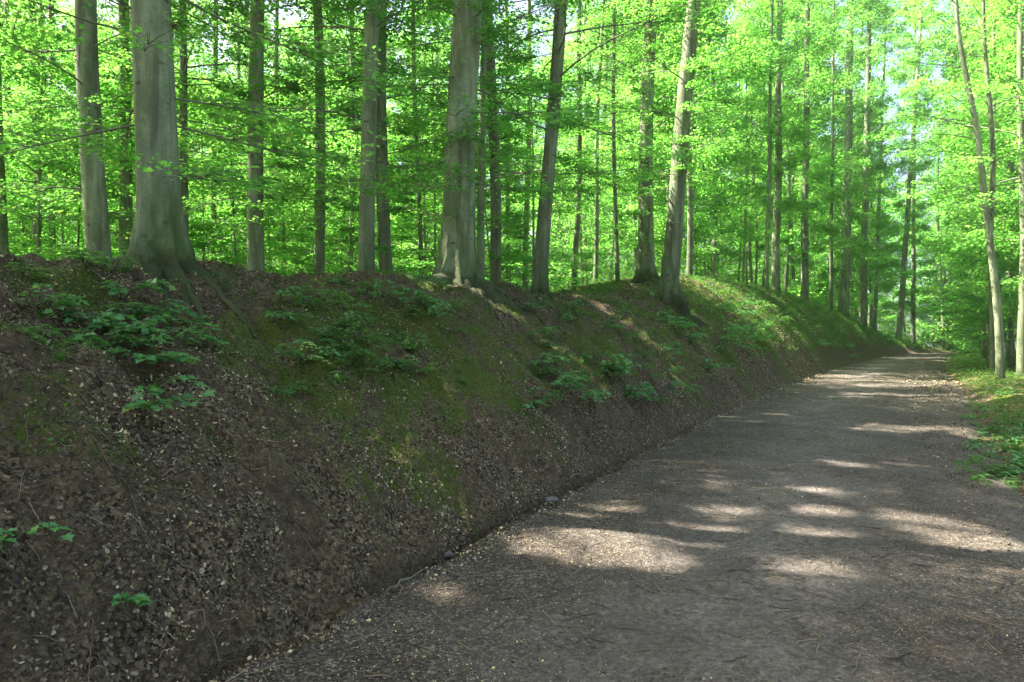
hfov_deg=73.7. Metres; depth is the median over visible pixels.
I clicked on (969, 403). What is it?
beech seedling
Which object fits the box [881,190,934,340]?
beech tree
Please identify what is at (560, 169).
beech tree
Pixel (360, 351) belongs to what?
beech seedling
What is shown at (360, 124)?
beech tree
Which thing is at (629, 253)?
beech tree
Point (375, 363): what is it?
beech seedling
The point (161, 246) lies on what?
beech tree
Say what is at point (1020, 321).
beech tree
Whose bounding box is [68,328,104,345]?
beech seedling
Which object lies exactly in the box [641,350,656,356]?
beech seedling
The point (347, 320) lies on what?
maple seedling
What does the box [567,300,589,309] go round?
beech seedling
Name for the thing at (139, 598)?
maple seedling
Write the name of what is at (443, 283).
beech seedling
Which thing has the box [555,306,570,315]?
beech seedling
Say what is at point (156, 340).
beech seedling
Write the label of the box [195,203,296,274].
beech sapling
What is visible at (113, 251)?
beech sapling
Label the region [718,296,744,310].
beech seedling
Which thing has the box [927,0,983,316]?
beech tree
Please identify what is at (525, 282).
beech tree
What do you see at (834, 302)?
beech tree
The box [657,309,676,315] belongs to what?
maple seedling
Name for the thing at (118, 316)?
maple seedling
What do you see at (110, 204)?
beech sapling
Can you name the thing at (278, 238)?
beech sapling
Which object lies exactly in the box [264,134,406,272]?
beech sapling
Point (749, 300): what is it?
beech seedling
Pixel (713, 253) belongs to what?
beech tree
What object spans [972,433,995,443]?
beech seedling
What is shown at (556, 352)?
beech seedling
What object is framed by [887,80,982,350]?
beech tree
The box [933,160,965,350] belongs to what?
beech tree
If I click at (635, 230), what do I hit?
beech tree
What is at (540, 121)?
beech tree
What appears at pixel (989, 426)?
beech seedling
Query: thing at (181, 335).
maple seedling
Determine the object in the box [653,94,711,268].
beech tree
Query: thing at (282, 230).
beech tree
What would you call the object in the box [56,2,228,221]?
beech tree
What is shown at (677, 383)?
beech seedling
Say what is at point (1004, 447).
grass tuft
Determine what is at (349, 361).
beech seedling
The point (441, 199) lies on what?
beech tree
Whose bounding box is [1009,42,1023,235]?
beech tree
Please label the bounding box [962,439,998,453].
beech seedling
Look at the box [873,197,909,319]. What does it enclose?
beech tree
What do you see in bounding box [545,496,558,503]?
stone
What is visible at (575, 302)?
beech seedling
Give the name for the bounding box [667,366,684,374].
beech seedling
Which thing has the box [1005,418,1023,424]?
beech seedling
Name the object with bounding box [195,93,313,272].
beech sapling
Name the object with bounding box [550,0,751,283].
beech tree
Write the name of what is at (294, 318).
beech seedling
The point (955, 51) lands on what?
beech tree
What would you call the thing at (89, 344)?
grass tuft
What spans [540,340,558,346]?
beech seedling
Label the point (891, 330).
beech sapling
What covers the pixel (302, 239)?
beech sapling
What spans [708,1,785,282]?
beech tree
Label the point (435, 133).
beech tree
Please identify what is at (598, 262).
beech sapling
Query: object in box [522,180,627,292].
beech sapling
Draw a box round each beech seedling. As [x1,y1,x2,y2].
[3,262,51,280]
[10,290,79,305]
[16,328,45,340]
[20,326,84,336]
[25,324,60,332]
[45,265,75,271]
[61,311,113,322]
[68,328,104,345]
[84,254,111,265]
[93,343,112,350]
[95,330,146,345]
[98,301,153,315]
[112,334,174,347]
[115,256,140,270]
[129,306,181,321]
[141,328,199,345]
[153,278,187,285]
[182,315,213,323]
[263,380,317,395]
[264,310,299,319]
[270,348,331,367]
[274,342,321,359]
[276,286,305,302]
[276,311,316,322]
[292,325,343,343]
[294,300,324,307]
[308,326,350,336]
[316,289,344,301]
[318,344,354,355]
[323,276,346,282]
[324,291,371,307]
[327,370,354,385]
[330,340,359,349]
[333,352,381,368]
[343,327,387,343]
[344,310,369,323]
[349,345,392,358]
[354,329,401,346]
[357,286,385,296]
[365,359,394,371]
[380,329,410,339]
[381,354,420,367]
[382,358,413,366]
[393,361,416,367]
[395,285,422,291]
[395,333,428,345]
[396,364,436,373]
[400,305,426,317]
[400,340,439,351]
[401,335,427,349]
[410,275,436,285]
[412,273,432,282]
[414,290,439,296]
[418,294,440,307]
[423,298,450,307]
[433,279,458,288]
[437,279,456,286]
[521,300,544,310]
[525,329,553,340]
[527,326,559,337]
[531,366,557,376]
[537,365,563,376]
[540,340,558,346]
[540,390,563,402]
[543,325,564,332]
[547,350,572,362]
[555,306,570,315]
[556,313,575,322]
[558,379,591,394]
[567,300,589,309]
[567,310,590,315]
[570,299,585,306]
[579,353,591,357]
[581,294,597,302]
[583,369,611,380]
[601,365,630,375]
[603,318,624,329]
[604,363,627,371]
[611,310,622,316]
[613,368,627,380]
[627,388,657,401]
[632,331,647,339]
[640,396,658,403]
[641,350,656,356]
[649,373,667,380]
[654,390,679,403]
[660,342,685,351]
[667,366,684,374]
[668,380,687,387]
[669,347,690,355]
[680,384,702,394]
[712,286,737,297]
[712,298,744,313]
[716,336,750,348]
[717,331,746,344]
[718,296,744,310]
[722,327,748,340]
[723,305,749,312]
[723,323,749,331]
[731,318,746,323]
[735,323,762,333]
[737,310,758,315]
[741,294,759,304]
[744,331,770,339]
[744,338,770,349]
[746,328,769,333]
[752,306,769,313]
[752,320,770,326]
[752,322,769,328]
[759,300,777,308]
[762,332,783,339]
[764,317,788,327]
[773,315,795,323]
[792,294,810,303]
[956,459,996,482]
[960,414,975,418]
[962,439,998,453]
[963,397,980,405]
[966,453,985,459]
[969,422,983,426]
[970,404,988,412]
[972,425,992,433]
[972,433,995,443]
[974,413,992,418]
[980,464,1014,477]
[981,452,1005,459]
[986,419,1007,430]
[988,399,1007,408]
[988,436,1014,450]
[991,406,1005,411]
[994,460,1023,479]
[995,430,1011,437]
[996,387,1015,394]
[997,464,1023,476]
[999,425,1023,436]
[1000,474,1022,488]
[1004,435,1023,442]
[1004,449,1023,467]
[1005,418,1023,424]
[1013,409,1023,418]
[1014,450,1023,464]
[1015,420,1023,426]
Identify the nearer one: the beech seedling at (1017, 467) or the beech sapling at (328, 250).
the beech seedling at (1017, 467)
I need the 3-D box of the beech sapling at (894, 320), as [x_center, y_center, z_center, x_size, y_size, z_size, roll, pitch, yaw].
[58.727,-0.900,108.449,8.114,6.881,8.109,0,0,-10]
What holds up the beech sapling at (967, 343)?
on the forest floor
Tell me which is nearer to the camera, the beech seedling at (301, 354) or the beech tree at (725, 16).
the beech seedling at (301, 354)
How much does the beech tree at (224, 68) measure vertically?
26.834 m
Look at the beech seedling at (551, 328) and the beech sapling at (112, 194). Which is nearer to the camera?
the beech seedling at (551, 328)
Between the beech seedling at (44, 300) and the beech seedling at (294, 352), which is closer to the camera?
the beech seedling at (44, 300)
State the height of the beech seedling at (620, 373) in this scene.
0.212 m
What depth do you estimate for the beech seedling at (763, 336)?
24.12 m
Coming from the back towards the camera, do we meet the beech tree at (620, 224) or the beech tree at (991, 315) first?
the beech tree at (620, 224)
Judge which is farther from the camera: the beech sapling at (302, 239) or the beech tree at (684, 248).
the beech tree at (684, 248)
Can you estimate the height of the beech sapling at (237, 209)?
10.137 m
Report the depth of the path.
4.35 m
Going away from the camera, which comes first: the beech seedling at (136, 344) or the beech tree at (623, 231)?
the beech seedling at (136, 344)
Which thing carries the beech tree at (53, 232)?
on the forest floor
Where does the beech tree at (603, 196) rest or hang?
on the forest floor
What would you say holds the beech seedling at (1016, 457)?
on the forest floor
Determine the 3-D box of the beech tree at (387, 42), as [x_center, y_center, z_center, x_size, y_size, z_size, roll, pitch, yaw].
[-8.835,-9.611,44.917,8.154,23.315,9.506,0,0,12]
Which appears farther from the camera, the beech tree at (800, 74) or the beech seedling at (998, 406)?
the beech tree at (800, 74)
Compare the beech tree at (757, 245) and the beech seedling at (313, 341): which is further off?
the beech tree at (757, 245)
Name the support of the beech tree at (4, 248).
on the forest floor
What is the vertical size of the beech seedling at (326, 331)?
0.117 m
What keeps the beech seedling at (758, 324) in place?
on the forest floor
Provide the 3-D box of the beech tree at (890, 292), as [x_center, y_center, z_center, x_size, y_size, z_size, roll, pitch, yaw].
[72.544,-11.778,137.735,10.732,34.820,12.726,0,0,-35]
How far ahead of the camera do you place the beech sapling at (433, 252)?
18.45 m
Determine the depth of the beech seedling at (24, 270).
4.83 m
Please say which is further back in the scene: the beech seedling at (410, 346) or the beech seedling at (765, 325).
the beech seedling at (765, 325)
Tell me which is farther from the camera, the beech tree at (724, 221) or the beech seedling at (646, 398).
the beech tree at (724, 221)
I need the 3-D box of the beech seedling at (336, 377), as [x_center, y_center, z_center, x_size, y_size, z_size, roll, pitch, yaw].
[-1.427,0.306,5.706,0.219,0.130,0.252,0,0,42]
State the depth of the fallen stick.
4.09 m
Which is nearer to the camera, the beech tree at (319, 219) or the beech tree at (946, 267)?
the beech tree at (319, 219)
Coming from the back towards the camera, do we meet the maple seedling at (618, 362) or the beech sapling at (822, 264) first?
the beech sapling at (822, 264)
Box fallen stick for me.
[392,568,425,588]
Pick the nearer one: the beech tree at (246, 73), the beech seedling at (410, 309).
the beech seedling at (410, 309)
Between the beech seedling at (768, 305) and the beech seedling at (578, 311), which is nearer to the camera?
the beech seedling at (578, 311)
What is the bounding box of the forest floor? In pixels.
[0,252,1023,681]
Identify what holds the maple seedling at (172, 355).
on the forest floor
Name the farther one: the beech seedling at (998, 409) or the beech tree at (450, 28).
the beech tree at (450, 28)
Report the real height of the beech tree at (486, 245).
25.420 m
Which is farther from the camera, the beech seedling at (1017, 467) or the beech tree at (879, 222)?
the beech tree at (879, 222)
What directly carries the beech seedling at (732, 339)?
on the forest floor
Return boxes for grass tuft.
[35,309,45,317]
[50,337,71,347]
[52,349,70,360]
[83,337,94,348]
[116,264,126,274]
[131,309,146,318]
[460,374,470,384]
[463,354,473,363]
[962,453,985,461]
[996,443,1013,452]
[1005,438,1023,450]
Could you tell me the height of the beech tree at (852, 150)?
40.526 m
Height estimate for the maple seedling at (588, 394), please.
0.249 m
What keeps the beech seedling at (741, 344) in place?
on the forest floor
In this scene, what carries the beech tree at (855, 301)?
on the forest floor
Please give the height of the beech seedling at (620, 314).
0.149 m
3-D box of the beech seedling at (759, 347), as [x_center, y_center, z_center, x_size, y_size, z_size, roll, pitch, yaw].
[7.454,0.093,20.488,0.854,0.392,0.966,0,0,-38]
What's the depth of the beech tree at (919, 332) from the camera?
156.88 m
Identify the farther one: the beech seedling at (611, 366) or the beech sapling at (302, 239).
the beech sapling at (302, 239)
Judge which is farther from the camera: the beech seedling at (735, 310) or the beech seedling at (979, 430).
the beech seedling at (735, 310)
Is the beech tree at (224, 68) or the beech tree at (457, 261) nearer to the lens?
the beech tree at (457, 261)
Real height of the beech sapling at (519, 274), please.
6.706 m
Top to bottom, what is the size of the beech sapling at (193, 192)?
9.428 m
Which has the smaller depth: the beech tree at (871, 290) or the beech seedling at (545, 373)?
the beech seedling at (545, 373)
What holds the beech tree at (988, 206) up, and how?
on the forest floor
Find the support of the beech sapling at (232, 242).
on the forest floor
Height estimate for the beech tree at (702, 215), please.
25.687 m
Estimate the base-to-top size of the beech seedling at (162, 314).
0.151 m
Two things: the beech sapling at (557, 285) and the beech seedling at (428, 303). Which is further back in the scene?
the beech sapling at (557, 285)
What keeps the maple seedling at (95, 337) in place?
on the forest floor
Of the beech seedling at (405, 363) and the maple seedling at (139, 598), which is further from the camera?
the beech seedling at (405, 363)
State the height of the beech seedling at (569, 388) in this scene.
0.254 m
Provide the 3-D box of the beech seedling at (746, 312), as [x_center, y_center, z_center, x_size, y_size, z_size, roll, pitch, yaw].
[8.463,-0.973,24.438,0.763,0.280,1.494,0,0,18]
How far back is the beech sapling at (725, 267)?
54.01 m
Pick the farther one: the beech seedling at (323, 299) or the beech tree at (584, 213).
the beech tree at (584, 213)
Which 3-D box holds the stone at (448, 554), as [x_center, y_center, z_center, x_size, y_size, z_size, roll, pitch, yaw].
[-0.461,1.543,4.928,0.075,0.055,0.098,0,0,0]
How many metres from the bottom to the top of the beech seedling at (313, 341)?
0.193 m
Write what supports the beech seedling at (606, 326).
on the forest floor
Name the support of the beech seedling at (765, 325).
on the forest floor
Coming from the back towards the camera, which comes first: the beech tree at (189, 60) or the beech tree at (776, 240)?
the beech tree at (776, 240)
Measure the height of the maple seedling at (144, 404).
0.212 m
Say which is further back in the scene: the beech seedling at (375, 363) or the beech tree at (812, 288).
the beech tree at (812, 288)
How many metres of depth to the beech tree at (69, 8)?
42.39 m
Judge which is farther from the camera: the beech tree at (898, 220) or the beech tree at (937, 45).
the beech tree at (898, 220)
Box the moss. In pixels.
[0,252,824,526]
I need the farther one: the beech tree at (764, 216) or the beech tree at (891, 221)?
the beech tree at (891, 221)
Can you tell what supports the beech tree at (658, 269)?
on the forest floor
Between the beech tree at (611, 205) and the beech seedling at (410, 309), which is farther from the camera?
the beech tree at (611, 205)
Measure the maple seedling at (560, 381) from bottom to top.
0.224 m
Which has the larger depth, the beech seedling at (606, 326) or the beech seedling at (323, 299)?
the beech seedling at (606, 326)
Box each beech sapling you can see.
[0,25,133,257]
[1,110,206,248]
[2,89,64,236]
[5,161,53,252]
[5,164,82,258]
[6,58,135,257]
[6,177,66,260]
[8,149,118,258]
[9,229,66,260]
[11,42,268,257]
[29,216,111,259]
[46,206,135,259]
[72,187,135,256]
[106,69,246,237]
[111,206,221,262]
[116,213,225,255]
[135,138,244,254]
[175,82,282,260]
[176,74,325,276]
[188,196,246,264]
[189,138,279,263]
[190,199,267,268]
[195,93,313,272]
[195,165,280,263]
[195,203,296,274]
[224,169,313,270]
[237,167,354,273]
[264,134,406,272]
[267,172,423,274]
[273,105,417,273]
[276,158,358,272]
[290,197,358,272]
[304,134,418,268]
[328,202,521,273]
[332,172,440,269]
[344,89,476,273]
[346,207,489,278]
[356,162,442,272]
[375,30,503,278]
[389,119,539,288]
[396,111,445,274]
[407,113,563,279]
[417,74,519,269]
[475,56,609,285]
[485,259,531,285]
[501,192,566,292]
[501,203,553,290]
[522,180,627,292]
[548,237,602,289]
[549,235,628,286]
[588,243,633,279]
[599,219,661,280]
[620,262,633,270]
[680,235,753,278]
[759,260,809,286]
[783,267,825,287]
[809,258,837,307]
[856,298,895,334]
[877,315,908,339]
[884,319,919,342]
[912,244,1018,356]
[930,304,970,349]
[939,279,1007,353]
[970,317,1016,359]
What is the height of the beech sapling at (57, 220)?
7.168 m
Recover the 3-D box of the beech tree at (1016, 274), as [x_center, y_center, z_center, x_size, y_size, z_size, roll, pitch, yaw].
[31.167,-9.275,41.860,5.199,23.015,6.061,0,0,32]
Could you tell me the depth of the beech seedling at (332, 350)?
5.87 m
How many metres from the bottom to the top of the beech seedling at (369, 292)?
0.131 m
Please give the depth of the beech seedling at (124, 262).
5.91 m
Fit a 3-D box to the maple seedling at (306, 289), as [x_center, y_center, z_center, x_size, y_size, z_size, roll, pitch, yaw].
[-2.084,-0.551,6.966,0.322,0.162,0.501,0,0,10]
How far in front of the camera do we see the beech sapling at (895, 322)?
124.11 m
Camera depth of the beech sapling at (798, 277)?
75.93 m
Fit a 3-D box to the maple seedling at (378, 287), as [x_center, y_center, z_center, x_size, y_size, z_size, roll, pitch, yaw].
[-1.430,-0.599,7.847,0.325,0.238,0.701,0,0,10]
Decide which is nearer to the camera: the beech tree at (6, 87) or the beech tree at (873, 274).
the beech tree at (6, 87)
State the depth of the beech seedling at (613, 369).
10.15 m
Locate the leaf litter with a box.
[0,252,1023,681]
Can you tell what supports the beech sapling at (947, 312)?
on the forest floor
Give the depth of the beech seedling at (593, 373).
9.35 m
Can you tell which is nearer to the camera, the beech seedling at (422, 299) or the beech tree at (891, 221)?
the beech seedling at (422, 299)
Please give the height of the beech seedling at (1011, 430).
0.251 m
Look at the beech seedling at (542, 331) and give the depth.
9.66 m
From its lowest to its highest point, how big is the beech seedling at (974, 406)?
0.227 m
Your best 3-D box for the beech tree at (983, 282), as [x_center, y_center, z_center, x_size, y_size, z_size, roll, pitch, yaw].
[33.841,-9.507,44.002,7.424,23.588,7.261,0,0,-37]
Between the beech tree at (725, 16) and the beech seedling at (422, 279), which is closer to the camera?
the beech seedling at (422, 279)
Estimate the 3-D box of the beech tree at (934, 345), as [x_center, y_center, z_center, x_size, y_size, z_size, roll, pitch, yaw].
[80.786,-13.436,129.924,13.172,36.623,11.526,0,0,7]
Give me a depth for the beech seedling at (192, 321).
5.65 m
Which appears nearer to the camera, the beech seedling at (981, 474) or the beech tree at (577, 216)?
the beech seedling at (981, 474)
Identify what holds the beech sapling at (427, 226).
on the forest floor
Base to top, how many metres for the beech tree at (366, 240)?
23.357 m
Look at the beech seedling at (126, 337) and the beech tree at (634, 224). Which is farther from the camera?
the beech tree at (634, 224)
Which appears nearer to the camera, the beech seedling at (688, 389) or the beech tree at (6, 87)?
the beech seedling at (688, 389)
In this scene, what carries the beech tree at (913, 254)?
on the forest floor
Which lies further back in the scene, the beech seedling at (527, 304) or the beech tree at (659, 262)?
the beech tree at (659, 262)
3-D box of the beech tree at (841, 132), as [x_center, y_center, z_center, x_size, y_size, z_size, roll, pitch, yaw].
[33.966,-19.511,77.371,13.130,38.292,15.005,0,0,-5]
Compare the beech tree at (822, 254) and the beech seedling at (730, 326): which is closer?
the beech seedling at (730, 326)
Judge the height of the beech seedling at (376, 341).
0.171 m
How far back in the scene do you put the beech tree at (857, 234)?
75.54 m
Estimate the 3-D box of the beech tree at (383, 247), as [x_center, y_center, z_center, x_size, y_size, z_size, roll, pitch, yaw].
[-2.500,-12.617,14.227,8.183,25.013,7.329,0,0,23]
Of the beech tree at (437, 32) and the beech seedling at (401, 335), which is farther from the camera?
the beech tree at (437, 32)
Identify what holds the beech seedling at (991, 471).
on the forest floor
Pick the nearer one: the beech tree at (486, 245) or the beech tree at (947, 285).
the beech tree at (486, 245)
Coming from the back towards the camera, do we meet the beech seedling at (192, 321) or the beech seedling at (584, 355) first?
the beech seedling at (584, 355)
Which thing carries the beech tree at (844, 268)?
on the forest floor
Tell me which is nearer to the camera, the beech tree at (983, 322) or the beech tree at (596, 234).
the beech tree at (596, 234)
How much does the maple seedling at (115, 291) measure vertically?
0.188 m
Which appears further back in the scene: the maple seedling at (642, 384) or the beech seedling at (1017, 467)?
the maple seedling at (642, 384)
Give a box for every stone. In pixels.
[444,551,452,557]
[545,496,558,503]
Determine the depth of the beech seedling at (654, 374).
11.46 m
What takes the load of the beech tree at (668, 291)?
on the forest floor
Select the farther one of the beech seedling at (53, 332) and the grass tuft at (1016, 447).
the grass tuft at (1016, 447)
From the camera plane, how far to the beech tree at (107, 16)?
29.51 m
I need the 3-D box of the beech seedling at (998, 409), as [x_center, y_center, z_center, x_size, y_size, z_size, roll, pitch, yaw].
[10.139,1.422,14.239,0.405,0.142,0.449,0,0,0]
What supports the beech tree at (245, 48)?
on the forest floor
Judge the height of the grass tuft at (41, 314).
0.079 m
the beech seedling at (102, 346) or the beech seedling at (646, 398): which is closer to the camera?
the beech seedling at (102, 346)
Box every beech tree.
[0,0,78,232]
[0,0,119,254]
[0,0,135,256]
[0,0,212,260]
[0,0,278,256]
[0,0,409,354]
[0,4,75,241]
[0,11,35,138]
[1,0,134,253]
[2,0,135,259]
[2,2,78,238]
[2,90,45,159]
[3,2,64,226]
[7,4,56,239]
[10,0,346,235]
[45,1,117,246]
[54,0,221,253]
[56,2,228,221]
[64,4,200,247]
[102,0,132,253]
[110,0,302,260]
[171,0,414,271]
[172,8,206,183]
[173,17,246,251]
[176,0,540,271]
[188,0,310,270]
[189,10,291,269]
[197,0,354,274]
[205,43,289,253]
[207,14,287,254]
[210,0,439,273]
[228,0,407,273]
[233,0,502,276]
[263,1,426,265]
[264,15,360,272]
[264,40,304,252]
[266,33,345,265]
[270,14,357,261]
[290,0,532,276]
[298,13,424,272]
[306,37,418,270]
[307,63,359,252]
[327,0,650,349]
[345,0,635,277]
[356,44,431,260]
[358,0,630,282]
[386,4,502,248]
[389,0,718,303]
[389,37,444,274]
[391,0,503,269]
[396,104,487,253]
[413,52,487,256]
[421,0,588,282]
[440,0,616,289]
[475,70,517,280]
[484,134,564,282]
[485,142,531,277]
[501,54,595,289]
[501,73,563,290]
[507,0,656,287]
[520,0,674,283]
[520,52,592,287]
[534,0,681,280]
[537,2,631,285]
[538,0,621,284]
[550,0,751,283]
[554,2,658,283]
[561,83,632,278]
[565,0,705,272]
[566,45,658,278]
[567,1,656,280]
[583,1,746,238]
[590,0,781,278]
[592,0,788,339]
[601,175,633,267]
[604,9,681,254]
[610,2,730,261]
[611,47,657,277]
[613,13,681,266]
[616,1,750,258]
[616,81,726,276]
[628,172,664,273]
[632,165,711,265]
[635,40,682,272]
[653,0,750,247]
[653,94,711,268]
[665,14,776,278]
[681,3,735,276]
[681,75,732,277]
[684,7,750,276]
[695,0,755,280]
[702,124,741,271]
[707,0,842,289]
[708,0,802,282]
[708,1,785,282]
[712,37,800,286]
[716,10,763,282]
[716,39,790,281]
[720,177,763,276]
[722,0,850,293]
[725,22,788,285]
[726,0,856,305]
[731,66,815,285]
[752,32,860,305]
[753,1,869,320]
[758,0,847,298]
[758,91,835,276]
[759,0,866,299]
[771,41,869,309]
[785,0,885,308]
[793,39,906,320]
[808,0,894,318]
[811,196,901,326]
[818,66,891,317]
[820,39,891,310]
[820,119,897,318]
[820,124,900,334]
[826,0,923,326]
[833,158,886,327]
[840,70,905,327]
[841,44,908,327]
[851,0,928,329]
[858,169,893,329]
[860,0,1023,379]
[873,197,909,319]
[874,0,945,339]
[874,190,925,338]
[879,199,899,335]
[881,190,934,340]
[882,202,939,340]
[883,0,950,343]
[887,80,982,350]
[891,0,1023,370]
[903,0,1023,374]
[903,192,950,348]
[906,112,976,349]
[906,177,968,347]
[910,0,1018,358]
[916,165,959,350]
[919,2,1018,365]
[920,6,1019,361]
[923,0,1000,301]
[924,0,1019,325]
[925,212,977,349]
[926,182,967,350]
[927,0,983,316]
[928,12,1017,359]
[930,82,1014,358]
[933,19,987,311]
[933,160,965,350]
[936,0,1015,356]
[941,129,982,352]
[950,0,1023,322]
[954,5,1023,367]
[961,0,1023,323]
[970,10,1019,311]
[970,122,1017,327]
[972,1,1023,317]
[975,16,1018,330]
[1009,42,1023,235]
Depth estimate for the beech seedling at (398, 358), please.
6.60 m
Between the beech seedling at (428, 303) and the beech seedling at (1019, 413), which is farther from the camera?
the beech seedling at (1019, 413)
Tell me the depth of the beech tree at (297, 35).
42.81 m
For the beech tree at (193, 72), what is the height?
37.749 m
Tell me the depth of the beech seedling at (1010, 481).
7.11 m
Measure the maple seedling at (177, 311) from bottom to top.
0.189 m
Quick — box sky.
[9,0,977,349]
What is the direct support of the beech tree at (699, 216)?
on the forest floor
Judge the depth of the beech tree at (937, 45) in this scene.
47.46 m
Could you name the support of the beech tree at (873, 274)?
on the forest floor
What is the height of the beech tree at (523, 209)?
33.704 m
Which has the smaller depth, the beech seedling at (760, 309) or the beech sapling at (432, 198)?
the beech sapling at (432, 198)
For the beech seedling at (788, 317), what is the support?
on the forest floor
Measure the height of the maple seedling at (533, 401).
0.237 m
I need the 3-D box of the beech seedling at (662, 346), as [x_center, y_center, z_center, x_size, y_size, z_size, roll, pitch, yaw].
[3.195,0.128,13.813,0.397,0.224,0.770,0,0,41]
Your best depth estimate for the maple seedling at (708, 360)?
15.95 m
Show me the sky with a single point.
(518, 4)
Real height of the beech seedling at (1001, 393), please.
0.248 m
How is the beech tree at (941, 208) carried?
on the forest floor
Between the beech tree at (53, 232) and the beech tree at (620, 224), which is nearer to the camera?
the beech tree at (53, 232)
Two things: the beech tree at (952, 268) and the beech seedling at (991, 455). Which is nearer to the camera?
the beech seedling at (991, 455)
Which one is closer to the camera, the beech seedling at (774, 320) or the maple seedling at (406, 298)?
the maple seedling at (406, 298)
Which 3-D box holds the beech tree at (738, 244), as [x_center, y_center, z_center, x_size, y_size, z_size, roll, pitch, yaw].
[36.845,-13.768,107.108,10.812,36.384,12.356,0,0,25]
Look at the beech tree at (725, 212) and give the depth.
40.39 m
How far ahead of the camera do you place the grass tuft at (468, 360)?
7.46 m
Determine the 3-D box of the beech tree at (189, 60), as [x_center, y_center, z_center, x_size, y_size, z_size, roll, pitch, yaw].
[-17.939,-7.187,33.230,7.654,22.265,7.004,0,0,14]
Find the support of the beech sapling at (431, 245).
on the forest floor
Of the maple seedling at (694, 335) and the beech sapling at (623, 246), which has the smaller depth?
the maple seedling at (694, 335)
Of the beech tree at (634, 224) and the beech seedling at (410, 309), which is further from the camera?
the beech tree at (634, 224)
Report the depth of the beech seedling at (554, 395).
7.68 m
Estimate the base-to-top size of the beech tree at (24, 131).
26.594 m
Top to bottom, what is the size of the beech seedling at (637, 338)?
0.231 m
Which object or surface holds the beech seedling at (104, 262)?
on the forest floor
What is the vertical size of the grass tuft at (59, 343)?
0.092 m
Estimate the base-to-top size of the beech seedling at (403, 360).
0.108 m
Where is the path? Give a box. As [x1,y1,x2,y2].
[220,353,1023,681]
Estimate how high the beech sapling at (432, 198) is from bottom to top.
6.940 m
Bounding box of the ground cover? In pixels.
[0,245,1023,490]
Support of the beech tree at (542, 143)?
on the forest floor
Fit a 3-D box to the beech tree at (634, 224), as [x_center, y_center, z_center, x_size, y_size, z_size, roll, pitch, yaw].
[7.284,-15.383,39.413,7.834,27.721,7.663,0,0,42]
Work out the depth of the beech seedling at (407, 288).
8.26 m
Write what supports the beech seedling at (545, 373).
on the forest floor
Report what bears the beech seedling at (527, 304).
on the forest floor
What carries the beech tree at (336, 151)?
on the forest floor
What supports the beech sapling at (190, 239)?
on the forest floor
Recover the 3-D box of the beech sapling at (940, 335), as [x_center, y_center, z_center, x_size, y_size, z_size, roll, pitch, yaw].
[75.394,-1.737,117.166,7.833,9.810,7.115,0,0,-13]
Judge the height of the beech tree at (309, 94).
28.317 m
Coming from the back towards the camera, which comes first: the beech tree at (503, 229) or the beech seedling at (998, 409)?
the beech tree at (503, 229)
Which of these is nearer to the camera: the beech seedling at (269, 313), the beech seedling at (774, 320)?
the beech seedling at (269, 313)
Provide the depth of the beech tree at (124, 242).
15.94 m
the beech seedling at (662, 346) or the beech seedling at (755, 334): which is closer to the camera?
the beech seedling at (662, 346)
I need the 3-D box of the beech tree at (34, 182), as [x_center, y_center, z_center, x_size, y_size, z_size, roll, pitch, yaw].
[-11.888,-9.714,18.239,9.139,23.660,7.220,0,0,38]
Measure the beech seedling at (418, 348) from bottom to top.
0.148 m
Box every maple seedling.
[0,521,73,546]
[15,327,109,344]
[30,282,88,307]
[42,244,113,267]
[42,297,139,329]
[86,312,187,334]
[99,278,176,298]
[102,344,201,365]
[106,299,199,321]
[111,591,152,608]
[121,374,214,412]
[139,322,228,345]
[285,280,329,293]
[300,291,352,307]
[330,315,379,329]
[372,278,407,297]
[395,291,436,305]
[427,303,456,317]
[522,387,548,408]
[531,353,570,365]
[550,370,588,387]
[577,388,609,404]
[600,353,641,373]
[624,381,656,398]
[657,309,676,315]
[668,315,697,328]
[688,332,710,340]
[705,358,730,368]
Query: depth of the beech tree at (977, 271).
33.57 m
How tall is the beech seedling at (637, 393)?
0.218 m
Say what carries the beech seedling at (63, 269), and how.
on the forest floor
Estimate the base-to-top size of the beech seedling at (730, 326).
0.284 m
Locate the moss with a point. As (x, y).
(377, 366)
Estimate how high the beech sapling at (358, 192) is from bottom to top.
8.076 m
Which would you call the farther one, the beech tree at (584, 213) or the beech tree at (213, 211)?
the beech tree at (584, 213)
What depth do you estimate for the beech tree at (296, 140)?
47.69 m
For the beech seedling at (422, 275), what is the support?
on the forest floor
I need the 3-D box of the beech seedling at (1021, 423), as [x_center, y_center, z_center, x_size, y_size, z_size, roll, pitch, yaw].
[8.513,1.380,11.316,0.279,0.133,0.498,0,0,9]
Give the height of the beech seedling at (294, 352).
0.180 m
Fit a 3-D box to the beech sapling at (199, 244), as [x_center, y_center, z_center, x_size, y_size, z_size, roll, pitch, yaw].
[-8.632,-2.650,15.655,5.170,8.162,4.301,0,0,6]
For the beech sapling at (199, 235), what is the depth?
17.98 m
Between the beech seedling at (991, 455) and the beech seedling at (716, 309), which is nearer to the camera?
the beech seedling at (991, 455)
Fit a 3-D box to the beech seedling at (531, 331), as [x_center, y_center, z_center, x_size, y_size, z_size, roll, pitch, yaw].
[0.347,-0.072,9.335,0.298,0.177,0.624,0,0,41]
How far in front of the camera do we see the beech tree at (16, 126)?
17.75 m

